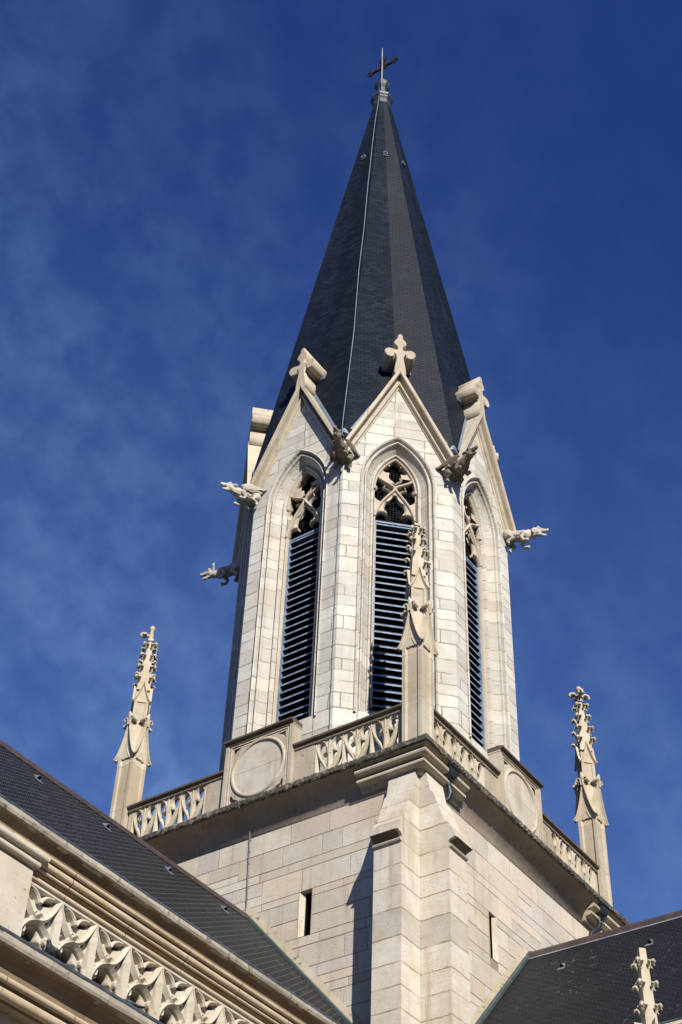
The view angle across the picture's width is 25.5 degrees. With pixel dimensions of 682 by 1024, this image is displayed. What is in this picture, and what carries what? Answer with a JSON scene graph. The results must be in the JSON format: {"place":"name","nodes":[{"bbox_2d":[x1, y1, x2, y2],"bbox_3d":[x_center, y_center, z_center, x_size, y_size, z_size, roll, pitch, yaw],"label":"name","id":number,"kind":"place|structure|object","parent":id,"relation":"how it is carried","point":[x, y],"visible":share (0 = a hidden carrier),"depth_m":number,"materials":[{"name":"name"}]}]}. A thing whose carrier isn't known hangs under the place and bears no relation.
{"place":"outdoors","nodes":[
{"label":"outdoors","id":0,"kind":"place"},
{"bbox_2d":[0,0,681,923],"label":"sky","id":1,"kind":"structure","parent":0,"point":[175,175],"materials":[{"name":"blue"}]},
{"bbox_2d":[471,910,681,1023],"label":"transept","id":2,"kind":"structure","parent":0,"point":[591,979],"depth_m":30.07,"materials":[{"name":"stone"}]},
{"bbox_2d":[631,948,662,1023],"bbox_3d":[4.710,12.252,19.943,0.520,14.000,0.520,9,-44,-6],"label":"pinnacle","id":3,"kind":"object","parent":2,"relation":"on","point":[649,1008],"visible":1,"depth_m":24.20,"materials":[{"name":"stone"}]},
{"label":"ground","id":4,"kind":"structure","parent":0,"visible":0},
{"bbox_2d":[0,739,363,1023],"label":"nave","id":5,"kind":"structure","parent":4,"relation":"on","point":[114,912],"depth_m":21.54,"materials":[{"name":"stone"}]},
{"bbox_2d":[44,939,60,960],"bbox_3d":[-3.668,5.629,19.228,0.218,0.218,0.466,-9,-45,12],"label":"pigeon","id":6,"kind":"object","parent":5,"relation":"on","point":[52,950],"visible":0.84,"depth_m":19.13,"materials":[{"name":"grey"}]},
{"bbox_2d":[124,999,144,1008],"bbox_3d":[-2.878,6.663,20.433,0.466,0.218,0.218,-2,-44,4],"label":"pigeon","id":7,"kind":"object","parent":5,"relation":"on","point":[134,1003],"visible":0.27,"depth_m":20.37,"materials":[{"name":"grey"}]},
{"bbox_2d":[126,78,630,1023],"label":"bell tower","id":8,"kind":"structure","parent":4,"relation":"on","point":[384,884],"depth_m":37.79,"materials":[{"name":"stone"}]},
{"bbox_2d":[109,626,157,834],"bbox_3d":[-5.257,5.754,38.756,0.761,7.260,0.776,-24,-50,25],"label":"pinnacle","id":9,"kind":"object","parent":8,"relation":"on","point":[132,757],"visible":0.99,"depth_m":38.38,"materials":[{"name":"stone"}]},
{"bbox_2d":[200,561,239,585],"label":"gargoyle","id":10,"kind":"object","parent":8,"relation":"attached to","point":[225,573],"visible":0.73,"depth_m":45.19,"materials":[{"name":"stone"}]},
{"bbox_2d":[219,508,251,770],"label":"belfry window","id":11,"kind":"structure","parent":8,"relation":"in","point":[227,726],"depth_m":41.86,"materials":[{"name":"stone"}]},
{"bbox_2d":[220,482,266,513],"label":"gargoyle","id":12,"kind":"object","parent":8,"relation":"attached to","point":[243,494],"visible":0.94,"depth_m":42.79,"materials":[{"name":"stone"}]},
{"bbox_2d":[238,801,250,906],"bbox_3d":[-2.206,7.643,33.353,0.538,2.654,0.113,35,-52,-29],"label":"wall cable","id":13,"kind":"object","parent":8,"relation":"attached to","point":[249,852],"depth_m":33.39,"materials":[{"name":"metal"}]},
{"bbox_2d":[246,450,327,733],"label":"belfry window","id":14,"kind":"structure","parent":8,"relation":"in","point":[268,690],"depth_m":40.15,"materials":[{"name":"stone"}]},
{"bbox_2d":[297,888,312,937],"bbox_3d":[-0.556,8.610,31.831,0.330,1.060,0.714,-24,-50,25],"label":"slit window","id":15,"kind":"structure","parent":8,"relation":"in","point":[305,899],"depth_m":31.80,"materials":[{"name":"stone"}]},
{"bbox_2d":[330,425,359,468],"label":"gargoyle","id":16,"kind":"object","parent":8,"relation":"attached to","point":[340,453],"visible":0.99,"depth_m":41.39,"materials":[{"name":"stone"}]},
{"bbox_2d":[327,83,381,764],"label":"conductor cable","id":17,"kind":"object","parent":8,"relation":"on","point":[344,411],"visible":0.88,"depth_m":43.80,"materials":[{"name":"grey metal"}]},
{"bbox_2d":[381,48,382,78],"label":"lightning rod","id":18,"kind":"object","parent":8,"relation":"attached to","point":[382,65],"visible":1,"depth_m":63.30,"materials":[{"name":"metal"}]},
{"bbox_2d":[367,57,398,79],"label":"roof cross","id":19,"kind":"object","parent":8,"relation":"attached to","point":[378,69],"visible":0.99,"depth_m":63.50,"materials":[{"name":"metal"}]},
{"bbox_2d":[353,437,438,712],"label":"belfry window","id":20,"kind":"structure","parent":8,"relation":"in","point":[417,475],"depth_m":40.11,"materials":[{"name":"stone"}]},
{"bbox_2d":[397,523,437,741],"bbox_3d":[1.781,2.781,34.953,0.784,6.770,0.767,-24,-50,25],"label":"pinnacle","id":21,"kind":"object","parent":8,"relation":"on","point":[417,645],"visible":0.98,"depth_m":34.45,"materials":[{"name":"stone"}]},
{"bbox_2d":[444,762,460,802],"bbox_3d":[2.273,5.923,32.411,0.478,0.912,0.410,-24,-50,25],"label":"downpipe","id":22,"kind":"object","parent":8,"relation":"attached to","point":[452,774],"visible":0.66,"depth_m":32.48,"materials":[{"name":"grey metal"}]},
{"bbox_2d":[435,445,477,486],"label":"gargoyle","id":23,"kind":"object","parent":8,"relation":"attached to","point":[458,469],"visible":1,"depth_m":41.76,"materials":[{"name":"stone"}]},
{"bbox_2d":[461,476,511,752],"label":"belfry window","id":24,"kind":"structure","parent":8,"relation":"in","point":[490,692],"depth_m":40.87,"materials":[{"name":"stone"}]},
{"bbox_2d":[488,911,498,962],"bbox_3d":[2.955,9.178,32.272,0.714,1.060,0.330,-24,-50,25],"label":"slit window","id":25,"kind":"structure","parent":8,"relation":"in","point":[493,940],"depth_m":32.21,"materials":[{"name":"stone"}]},
{"bbox_2d":[502,526,548,553],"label":"gargoyle","id":26,"kind":"object","parent":8,"relation":"attached to","point":[523,537],"visible":0.9,"depth_m":43.70,"materials":[{"name":"stone"}]},
{"bbox_2d":[568,686,612,906],"bbox_3d":[6.580,7.558,40.121,0.775,7.260,0.796,-24,-50,25],"label":"pinnacle","id":27,"kind":"object","parent":8,"relation":"on","point":[590,816],"visible":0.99,"depth_m":39.83,"materials":[{"name":"stone"}]},
{"bbox_2d":[588,902,609,935],"bbox_3d":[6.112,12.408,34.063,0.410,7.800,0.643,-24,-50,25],"label":"downpipe","id":28,"kind":"object","parent":8,"relation":"attached to","point":[603,912],"visible":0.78,"depth_m":36.58,"materials":[{"name":"grey metal"}]}
]}

